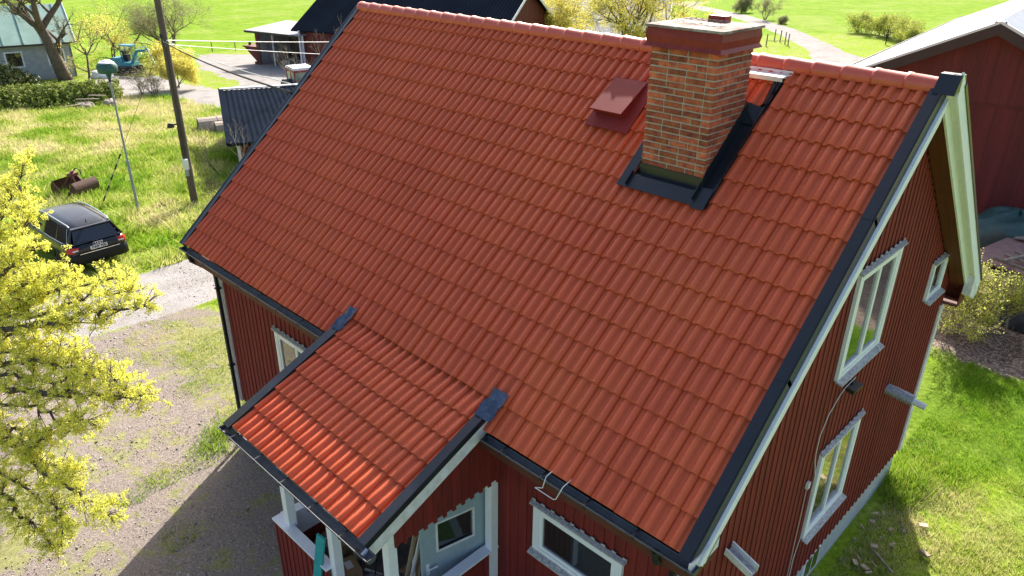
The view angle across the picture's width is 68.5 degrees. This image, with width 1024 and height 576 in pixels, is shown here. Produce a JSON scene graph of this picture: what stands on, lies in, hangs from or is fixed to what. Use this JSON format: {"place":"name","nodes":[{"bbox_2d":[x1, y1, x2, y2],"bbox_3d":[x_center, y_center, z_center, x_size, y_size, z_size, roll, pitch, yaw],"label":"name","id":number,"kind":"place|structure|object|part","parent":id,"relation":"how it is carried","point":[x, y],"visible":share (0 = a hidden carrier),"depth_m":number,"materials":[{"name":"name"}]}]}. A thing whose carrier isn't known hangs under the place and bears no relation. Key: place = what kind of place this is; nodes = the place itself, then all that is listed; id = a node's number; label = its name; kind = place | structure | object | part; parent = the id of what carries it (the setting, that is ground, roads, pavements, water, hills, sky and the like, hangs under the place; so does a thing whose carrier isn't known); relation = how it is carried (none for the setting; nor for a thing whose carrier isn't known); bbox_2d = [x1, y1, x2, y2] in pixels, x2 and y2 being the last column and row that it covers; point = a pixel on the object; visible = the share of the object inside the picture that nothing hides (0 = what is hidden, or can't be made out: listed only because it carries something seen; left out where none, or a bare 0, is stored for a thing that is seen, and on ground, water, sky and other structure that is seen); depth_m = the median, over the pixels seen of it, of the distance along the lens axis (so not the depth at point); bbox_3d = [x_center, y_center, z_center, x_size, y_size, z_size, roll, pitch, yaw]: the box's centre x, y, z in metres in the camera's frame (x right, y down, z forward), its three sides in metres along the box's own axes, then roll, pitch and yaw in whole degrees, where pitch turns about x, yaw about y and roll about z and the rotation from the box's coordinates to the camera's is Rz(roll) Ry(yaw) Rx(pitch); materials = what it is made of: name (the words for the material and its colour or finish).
{"place":"outdoors","nodes":[
{"label":"outdoors","id":0,"kind":"place"},
{"bbox_2d":[242,42,257,63],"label":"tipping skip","id":1,"kind":"object","parent":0,"point":[249,47],"visible":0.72,"depth_m":68.29,"materials":[{"name":"metal"}]},
{"bbox_2d":[399,552,419,575],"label":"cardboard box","id":2,"kind":"object","parent":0,"point":[403,570],"visible":0.17,"depth_m":10.87,"materials":[{"name":"brown cardboard"}]},
{"bbox_2d":[0,0,866,360],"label":"gravel road","id":3,"kind":"structure","parent":0,"point":[176,298],"depth_m":54.87,"materials":[{"name":"grey gravel"}]},
{"bbox_2d":[91,70,113,78],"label":"pale heap","id":4,"kind":"object","parent":3,"relation":"on","point":[95,74],"visible":0.38,"depth_m":62.36,"materials":[{"name":"white plastic"}]},
{"bbox_2d":[141,74,164,94],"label":"bare shrub","id":5,"kind":"object","parent":3,"relation":"on","point":[154,84],"visible":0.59,"depth_m":54.73,"materials":[{"name":"plant"}]},
{"bbox_2d":[142,40,200,87],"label":"yellow bush","id":6,"kind":"object","parent":3,"relation":"on","point":[184,67],"visible":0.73,"depth_m":55.79,"materials":[{"name":"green plant"}]},
{"bbox_2d":[244,20,306,65],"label":"open shed","id":7,"kind":"structure","parent":3,"relation":"on","point":[267,36],"depth_m":68.00,"materials":[{"name":"white metal"}]},
{"bbox_2d":[281,51,300,63],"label":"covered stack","id":8,"kind":"object","parent":7,"relation":"on","point":[291,57],"visible":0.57,"depth_m":68.23,"materials":[{"name":"brown wood"}]},
{"bbox_2d":[281,64,309,86],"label":"tractor","id":9,"kind":"object","parent":3,"relation":"on","point":[297,73],"visible":0.09,"depth_m":49.03,"materials":[{"name":"white paint"}]},
{"bbox_2d":[256,23,340,82],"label":"young birch","id":10,"kind":"object","parent":3,"relation":"on","point":[295,58],"visible":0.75,"depth_m":48.07,"materials":[{"name":"brown plant"}]},
{"bbox_2d":[0,260,924,575],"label":"gravel stones","id":11,"kind":"object","parent":3,"relation":"on","point":[252,462],"visible":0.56,"depth_m":15.13,"materials":[{"name":"grey gravel"}]},
{"bbox_2d":[0,0,1023,575],"bbox_3d":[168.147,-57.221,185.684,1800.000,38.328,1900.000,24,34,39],"label":"ground","id":12,"kind":"structure","parent":0,"point":[230,20],"depth_m":29.89,"materials":[{"name":"green plant"}]},
{"bbox_2d":[0,61,40,90],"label":"juniper bush","id":13,"kind":"object","parent":12,"relation":"on","point":[9,75],"visible":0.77,"depth_m":57.29,"materials":[{"name":"green plant"}]},
{"bbox_2d":[0,2,77,79],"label":"green roofed house","id":14,"kind":"structure","parent":12,"relation":"on","point":[22,45],"depth_m":61.73,"materials":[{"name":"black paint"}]},
{"bbox_2d":[3,51,25,67],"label":"window","id":15,"kind":"structure","parent":14,"relation":"in","point":[16,58],"depth_m":60.97,"materials":[{"name":"white paint"}]},
{"bbox_2d":[46,48,66,64],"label":"window","id":16,"kind":"structure","parent":14,"relation":"in","point":[63,54],"depth_m":62.63,"materials":[{"name":"white paint"}]},
{"bbox_2d":[0,0,81,80],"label":"old tree","id":17,"kind":"object","parent":12,"relation":"on","point":[38,24],"visible":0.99,"depth_m":59.65,"materials":[{"name":"brown plant"}]},
{"bbox_2d":[0,77,123,113],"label":"hedge","id":18,"kind":"object","parent":12,"relation":"on","point":[41,94],"visible":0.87,"depth_m":51.05,"materials":[{"name":"green plant"}]},
{"bbox_2d":[50,168,98,197],"bbox_3d":[-18.672,-4.570,32.074,1.398,1.170,1.200,9,27,17],"label":"grab bucket","id":19,"kind":"object","parent":12,"relation":"on","point":[75,181],"visible":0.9,"depth_m":31.95,"materials":[{"name":"metal"}]},
{"bbox_2d":[25,201,128,267],"bbox_3d":[-15.044,-2.043,25.591,4.958,1.559,2.220,22,33,36],"label":"parked estate car","id":20,"kind":"object","parent":12,"relation":"on","point":[88,233],"visible":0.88,"depth_m":24.36,"materials":[{"name":"black paint"}]},
{"bbox_3d":[-15.855,-2.302,25.170,1.391,0.510,0.216,23,34,38],"label":"side window","id":21,"kind":"part","parent":20,"relation":"part of","materials":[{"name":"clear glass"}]},
{"bbox_3d":[-14.975,-1.944,24.437,0.920,0.490,0.214,22,33,36],"label":"side window","id":22,"kind":"part","parent":20,"relation":"part of","materials":[{"name":"black glass"}]},
{"bbox_3d":[-14.291,-1.685,23.929,0.771,0.465,0.205,20,32,34],"label":"side window","id":23,"kind":"part","parent":20,"relation":"part of","materials":[{"name":"black glass"}]},
{"bbox_3d":[-13.447,-1.775,24.167,0.255,0.425,1.400,22,33,36],"label":"rear window","id":24,"kind":"part","parent":20,"relation":"part of","materials":[{"name":"black glass"}]},
{"bbox_2d":[50,14,106,79],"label":"tree","id":25,"kind":"object","parent":12,"relation":"on","point":[85,52],"visible":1,"depth_m":60.31,"materials":[{"name":"yellow plant"}]},
{"bbox_2d":[73,101,94,108],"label":"rubble heap","id":26,"kind":"object","parent":12,"relation":"on","point":[86,104],"visible":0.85,"depth_m":50.03,"materials":[{"name":"grey stone"}]},
{"bbox_2d":[74,0,142,69],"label":"tree","id":27,"kind":"object","parent":12,"relation":"on","point":[116,38],"visible":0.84,"depth_m":67.76,"materials":[{"name":"yellow plant"}]},
{"bbox_2d":[102,98,118,106],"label":"stone","id":28,"kind":"object","parent":12,"relation":"on","point":[108,102],"visible":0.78,"depth_m":50.60,"materials":[{"name":"stone"}]},
{"bbox_2d":[96,60,138,211],"bbox_3d":[-14.735,-5.573,28.507,0.717,5.960,0.717,24,34,39],"label":"lamp post","id":29,"kind":"object","parent":12,"relation":"on","point":[108,68],"visible":0.97,"depth_m":27.62,"materials":[{"name":"grey metal"}]},
{"bbox_2d":[0,91,238,281],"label":"field grass","id":30,"kind":"structure","parent":12,"relation":"on","point":[63,119],"depth_m":37.23,"materials":[{"name":"green plant"}]},
{"bbox_2d":[70,0,190,59],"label":"willow tree","id":31,"kind":"object","parent":12,"relation":"on","point":[147,44],"visible":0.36,"depth_m":72.98,"materials":[{"name":"green plant"}]},
{"bbox_2d":[110,44,156,73],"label":"excavator","id":32,"kind":"object","parent":12,"relation":"on","point":[123,60],"visible":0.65,"depth_m":64.28,"materials":[{"name":"metal"}]},
{"bbox_2d":[120,66,146,95],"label":"bare shrub","id":33,"kind":"object","parent":12,"relation":"on","point":[139,86],"visible":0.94,"depth_m":53.61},
{"bbox_2d":[111,66,159,78],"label":"brushwood","id":34,"kind":"object","parent":12,"relation":"on","point":[127,72],"visible":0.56,"depth_m":62.74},
{"bbox_2d":[136,68,167,94],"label":"bare shrub","id":35,"kind":"object","parent":12,"relation":"on","point":[150,81],"visible":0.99,"depth_m":53.31,"materials":[{"name":"brown plant"}]},
{"bbox_2d":[0,306,305,575],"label":"dirt yard","id":36,"kind":"structure","parent":12,"relation":"on","point":[253,482],"depth_m":14.51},
{"bbox_2d":[0,144,172,568],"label":"maple tree","id":37,"kind":"object","parent":36,"relation":"on","point":[24,295],"visible":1,"depth_m":10.21,"materials":[{"name":"yellow plant"}]},
{"bbox_2d":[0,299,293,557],"bbox_3d":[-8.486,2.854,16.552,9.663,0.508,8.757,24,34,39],"label":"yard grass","id":38,"kind":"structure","parent":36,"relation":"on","point":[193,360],"depth_m":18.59,"materials":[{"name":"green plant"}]},
{"bbox_2d":[313,533,325,575],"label":"turquoise board","id":39,"kind":"object","parent":36,"relation":"on","point":[319,553],"visible":1,"depth_m":9.90,"materials":[{"name":"paint"}]},
{"bbox_2d":[142,328,1022,514],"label":"grass tufts","id":40,"kind":"object","parent":36,"relation":"on","point":[920,482],"visible":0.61,"depth_m":14.21,"materials":[{"name":"green plant"}]},
{"bbox_2d":[108,0,214,55],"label":"bushy tree","id":41,"kind":"object","parent":12,"relation":"on","point":[146,24],"visible":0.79,"depth_m":73.53,"materials":[{"name":"green plant"}]},
{"bbox_2d":[154,0,198,203],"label":"utility pole","id":42,"kind":"object","parent":12,"relation":"on","point":[186,163],"visible":0.93,"depth_m":28.83,"materials":[{"name":"brown wood"}]},
{"bbox_2d":[100,43,160,209],"bbox_3d":[-14.690,-6.180,28.943,3.595,6.596,0.064,-4,26,-9],"label":"guy wire","id":43,"kind":"object","parent":42,"relation":"attached to","point":[122,148],"visible":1,"depth_m":29.42,"materials":[{"name":"metal"}]},
{"bbox_2d":[167,40,258,41],"bbox_3d":[-11.343,-14.648,44.475,0.027,4.798,34.916,3,26,4],"label":"twisted cable","id":44,"kind":"object","parent":42,"relation":"attached to","point":[214,41],"visible":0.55,"depth_m":31.88,"materials":[{"name":"white plastic"}]},
{"bbox_2d":[164,42,290,92],"bbox_3d":[-8.550,-6.420,21.119,0.040,1.192,16.545,-14,30,-28],"label":"service cable","id":45,"kind":"object","parent":42,"relation":"attached to","point":[281,89],"visible":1,"depth_m":18.32,"materials":[{"name":"rubber"}]},
{"bbox_2d":[166,40,294,84],"bbox_3d":[-8.479,-6.532,21.145,0.018,1.250,16.544,-14,30,-28],"label":"service cable","id":46,"kind":"object","parent":42,"relation":"attached to","point":[236,68],"visible":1,"depth_m":18.11,"materials":[{"name":"rubber"}]},
{"bbox_2d":[169,44,313,53],"bbox_3d":[-11.316,-14.034,44.815,0.024,5.894,34.993,3,26,4],"label":"twisted cable","id":47,"kind":"object","parent":42,"relation":"attached to","point":[238,49],"visible":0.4,"depth_m":33.61,"materials":[{"name":"white plastic"}]},
{"bbox_2d":[185,121,218,175],"bbox_3d":[-13.979,-6.183,33.913,2.080,2.528,1.487,24,34,39],"label":"sapling","id":48,"kind":"object","parent":12,"relation":"on","point":[211,166],"visible":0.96,"depth_m":33.83,"materials":[{"name":"brown plant"}]},
{"bbox_2d":[196,115,222,131],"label":"half pipe","id":49,"kind":"object","parent":12,"relation":"on","point":[211,120],"visible":0.21,"depth_m":42.93,"materials":[{"name":"concrete"}]},
{"bbox_2d":[196,170,224,196],"bbox_3d":[-11.915,-4.139,30.840,2.213,1.330,1.388,-10,28,-20],"label":"bare shrub","id":50,"kind":"object","parent":12,"relation":"on","point":[211,185],"visible":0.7,"depth_m":30.74,"materials":[{"name":"plant"}]},
{"bbox_2d":[214,121,223,133],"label":"half pipe","id":51,"kind":"object","parent":12,"relation":"on","point":[218,126],"visible":0.09,"depth_m":42.07,"materials":[{"name":"concrete"}]},
{"bbox_2d":[201,121,251,158],"bbox_3d":[-11.886,-5.864,32.367,2.017,3.150,2.342,-1,26,-4],"label":"sapling","id":52,"kind":"object","parent":12,"relation":"on","point":[233,138],"visible":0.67,"depth_m":31.67,"materials":[{"name":"plant"}]},
{"bbox_2d":[218,83,297,161],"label":"shed","id":53,"kind":"structure","parent":12,"relation":"on","point":[255,110],"depth_m":38.01,"materials":[{"name":"grey paint"}]},
{"bbox_2d":[291,0,556,65],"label":"long barn","id":54,"kind":"structure","parent":12,"relation":"on","point":[325,18],"depth_m":63.66,"materials":[{"name":"black paint"}]},
{"bbox_2d":[544,0,608,30],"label":"blossom tree","id":55,"kind":"object","parent":12,"relation":"on","point":[562,11],"visible":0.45,"depth_m":66.38,"materials":[{"name":"yellow plant"}]},
{"bbox_2d":[178,1,982,575],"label":"red house","id":56,"kind":"structure","parent":12,"relation":"on","point":[504,297],"depth_m":9.45,"materials":[{"name":"wood"}]},
{"bbox_2d":[271,325,306,371],"bbox_3d":[-3.692,1.525,12.998,1.465,1.425,0.120,24,34,39],"label":"window","id":57,"kind":"structure","parent":56,"relation":"in","point":[287,348],"depth_m":13.09,"materials":[{"name":"white paint"}]},
{"bbox_2d":[343,554,362,575],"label":"cardboard box","id":58,"kind":"object","parent":56,"relation":"on","point":[352,566],"visible":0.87,"depth_m":10.91,"materials":[{"name":"brown cardboard"}]},
{"bbox_2d":[359,557,376,575],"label":"power cord","id":59,"kind":"object","parent":56,"relation":"on","point":[375,565],"visible":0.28,"depth_m":10.96,"materials":[{"name":"plastic"}]},
{"bbox_2d":[364,571,383,575],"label":"plastic film","id":60,"kind":"object","parent":56,"relation":"on","point":[371,573],"visible":0.96,"depth_m":11.00,"materials":[{"name":"plastic"}]},
{"bbox_2d":[364,556,415,575],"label":"hose","id":61,"kind":"object","parent":56,"relation":"on","point":[367,570],"visible":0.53,"depth_m":11.08,"materials":[{"name":"black plastic"}]},
{"bbox_2d":[405,535,415,575],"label":"lath","id":62,"kind":"object","parent":56,"relation":"on","point":[410,555],"visible":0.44,"depth_m":9.80,"materials":[{"name":"brown wood"}]},
{"bbox_2d":[409,531,418,571],"bbox_3d":[-1.356,3.656,10.043,0.491,1.969,0.044,8,27,15],"label":"lath","id":63,"kind":"object","parent":56,"relation":"on","point":[414,547],"visible":0.11,"depth_m":9.89,"materials":[{"name":"brown wood"}]},
{"bbox_2d":[410,537,419,575],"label":"lath","id":64,"kind":"object","parent":56,"relation":"on","point":[415,559],"visible":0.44,"depth_m":9.84,"materials":[{"name":"grey wood"}]},
{"bbox_2d":[419,488,484,575],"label":"door","id":65,"kind":"structure","parent":56,"relation":"in","point":[445,543],"depth_m":9.89,"materials":[{"name":"blue paint"}]},
{"bbox_2d":[527,497,626,575],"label":"window","id":66,"kind":"structure","parent":56,"relation":"in","point":[563,548],"depth_m":9.12,"materials":[{"name":"white paint"}]},
{"bbox_2d":[801,544,820,575],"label":"basement window","id":67,"kind":"structure","parent":56,"relation":"in","point":[810,563],"depth_m":11.88,"materials":[{"name":"paint"}]},
{"bbox_2d":[800,408,865,544],"bbox_3d":[4.630,2.693,10.808,0.120,1.605,1.425,24,34,39],"label":"window","id":68,"kind":"structure","parent":56,"relation":"in","point":[833,463],"depth_m":10.86,"materials":[{"name":"white paint"}]},
{"bbox_2d":[834,237,908,386],"bbox_3d":[4.578,0.295,9.542,0.120,1.585,1.455,24,34,39],"label":"window","id":69,"kind":"structure","parent":56,"relation":"in","point":[875,283],"depth_m":9.56,"materials":[{"name":"white paint"}]},
{"bbox_2d":[922,252,949,305],"bbox_3d":[6.617,-0.182,11.646,0.120,0.735,0.775,24,34,39],"label":"window","id":70,"kind":"structure","parent":56,"relation":"in","point":[933,291],"depth_m":11.68,"materials":[{"name":"white paint"}]},
{"bbox_2d":[543,0,671,37],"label":"tree","id":71,"kind":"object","parent":12,"relation":"on","point":[601,29],"depth_m":74.67,"materials":[{"name":"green plant"}]},
{"bbox_2d":[563,0,718,37],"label":"blossom tree","id":72,"kind":"object","parent":12,"relation":"on","point":[648,7],"visible":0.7,"depth_m":61.15,"materials":[{"name":"yellow plant"}]},
{"bbox_2d":[731,0,755,12],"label":"bare shrub","id":73,"kind":"object","parent":12,"relation":"on","point":[743,6],"visible":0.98,"depth_m":107.10,"materials":[{"name":"green plant"}]},
{"bbox_2d":[751,0,786,19],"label":"tree","id":74,"kind":"object","parent":12,"relation":"on","point":[767,2],"visible":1,"depth_m":96.43,"materials":[{"name":"green plant"}]},
{"bbox_2d":[776,15,788,23],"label":"bare shrub","id":75,"kind":"object","parent":12,"relation":"on","point":[784,19],"visible":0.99,"depth_m":91.62,"materials":[{"name":"green plant"}]},
{"bbox_2d":[844,9,874,32],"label":"yellow willow shrub","id":76,"kind":"object","parent":12,"relation":"on","point":[854,22],"visible":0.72,"depth_m":81.40,"materials":[{"name":"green plant"}]},
{"bbox_2d":[856,12,879,33],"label":"yellow willow shrub","id":77,"kind":"object","parent":12,"relation":"on","point":[864,18],"visible":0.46,"depth_m":80.20,"materials":[{"name":"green plant"}]},
{"bbox_2d":[859,14,890,35],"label":"yellow willow shrub","id":78,"kind":"object","parent":12,"relation":"on","point":[869,26],"visible":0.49,"depth_m":78.33,"materials":[{"name":"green plant"}]},
{"bbox_2d":[870,12,902,37],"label":"yellow willow shrub","id":79,"kind":"object","parent":12,"relation":"on","point":[883,20],"visible":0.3,"depth_m":77.18,"materials":[{"name":"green plant"}]},
{"bbox_2d":[884,15,905,38],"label":"yellow willow shrub","id":80,"kind":"object","parent":12,"relation":"on","point":[891,23],"visible":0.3,"depth_m":75.43,"materials":[{"name":"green plant"}]},
{"bbox_2d":[879,12,916,41],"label":"yellow willow shrub","id":81,"kind":"object","parent":12,"relation":"on","point":[886,27],"visible":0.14,"depth_m":74.32,"materials":[{"name":"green plant"}]},
{"bbox_2d":[888,11,926,41],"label":"yellow willow shrub","id":82,"kind":"object","parent":12,"relation":"on","point":[903,21],"visible":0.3,"depth_m":72.01,"materials":[{"name":"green plant"}]},
{"bbox_2d":[894,20,926,40],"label":"yellow willow shrub","id":83,"kind":"object","parent":12,"relation":"on","point":[899,36],"visible":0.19,"depth_m":69.78,"materials":[{"name":"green plant"}]},
{"bbox_2d":[902,19,925,40],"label":"yellow willow shrub","id":84,"kind":"object","parent":12,"relation":"on","point":[913,31],"visible":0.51,"depth_m":67.46,"materials":[{"name":"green plant"}]},
{"bbox_2d":[829,359,1023,575],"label":"lawn grass","id":85,"kind":"structure","parent":12,"relation":"on","point":[933,549],"depth_m":13.64,"materials":[{"name":"green plant"}]},
{"bbox_2d":[860,563,869,570],"bbox_3d":[5.720,4.522,12.187,0.082,0.021,0.129,-12,29,-25],"label":"wood offcut","id":86,"kind":"object","parent":85,"relation":"on","point":[865,567],"visible":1,"depth_m":12.17,"materials":[{"name":"beige wood"}]},
{"bbox_2d":[870,543,877,548],"bbox_3d":[6.068,4.320,12.599,0.118,0.038,0.095,11,28,20],"label":"wood offcut","id":87,"kind":"object","parent":85,"relation":"on","point":[873,545],"visible":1,"depth_m":12.59,"materials":[{"name":"beige wood"}]},
{"bbox_2d":[872,550,893,572],"bbox_3d":[6.064,4.468,12.300,0.038,0.024,0.500,-5,27,-11],"label":"wood offcut","id":88,"kind":"object","parent":85,"relation":"on","point":[883,561],"visible":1,"depth_m":12.29,"materials":[{"name":"grey wood"}]},
{"bbox_2d":[918,522,928,527],"bbox_3d":[7.136,4.111,13.048,0.148,0.030,0.104,8,27,15],"label":"wood offcut","id":89,"kind":"object","parent":85,"relation":"on","point":[923,525],"visible":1,"depth_m":13.02,"materials":[{"name":"beige wood"}]},
{"bbox_2d":[919,549,930,557],"bbox_3d":[6.828,4.388,12.446,0.085,0.047,0.169,-10,28,-20],"label":"wood offcut","id":90,"kind":"object","parent":85,"relation":"on","point":[924,553],"visible":1,"depth_m":12.43,"materials":[{"name":"beige wood"}]},
{"bbox_2d":[852,0,1023,213],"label":"red barn","id":91,"kind":"structure","parent":12,"relation":"on","point":[983,50],"depth_m":23.81,"materials":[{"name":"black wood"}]},
{"bbox_2d":[933,305,1023,380],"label":"bare soil","id":92,"kind":"structure","parent":0,"point":[988,354],"depth_m":18.72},
{"bbox_2d":[938,248,1023,341],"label":"shrub","id":93,"kind":"object","parent":92,"relation":"on","point":[962,308],"visible":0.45,"depth_m":18.37,"materials":[{"name":"green plant"}]},
{"bbox_2d":[961,272,1023,342],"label":"shrub","id":94,"kind":"object","parent":92,"relation":"on","point":[1016,302],"visible":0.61,"depth_m":18.83,"materials":[{"name":"green plant"}]},
{"bbox_2d":[967,238,1023,333],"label":"board pile","id":95,"kind":"object","parent":92,"relation":"on","point":[1002,247],"visible":0.12,"depth_m":20.66,"materials":[{"name":"grey wood"}]},
{"bbox_2d":[993,250,1023,270],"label":"pallet frame","id":96,"kind":"object","parent":95,"relation":"on","point":[1011,258],"visible":1,"depth_m":20.32,"materials":[{"name":"grey wood"}]},
{"bbox_2d":[1013,236,1023,239],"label":"loose board","id":97,"kind":"object","parent":95,"relation":"on","point":[1020,237],"visible":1,"depth_m":21.85,"materials":[{"name":"grey wood"}]},
{"bbox_2d":[978,206,1023,248],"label":"tarpaulin heap","id":98,"kind":"object","parent":92,"relation":"on","point":[997,223],"visible":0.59,"depth_m":22.46,"materials":[{"name":"blue plastic"}]},
{"bbox_2d":[996,327,1023,361],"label":"bare shrub","id":99,"kind":"object","parent":92,"relation":"on","point":[1014,358],"visible":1,"depth_m":17.80,"materials":[{"name":"plant"}]}
]}

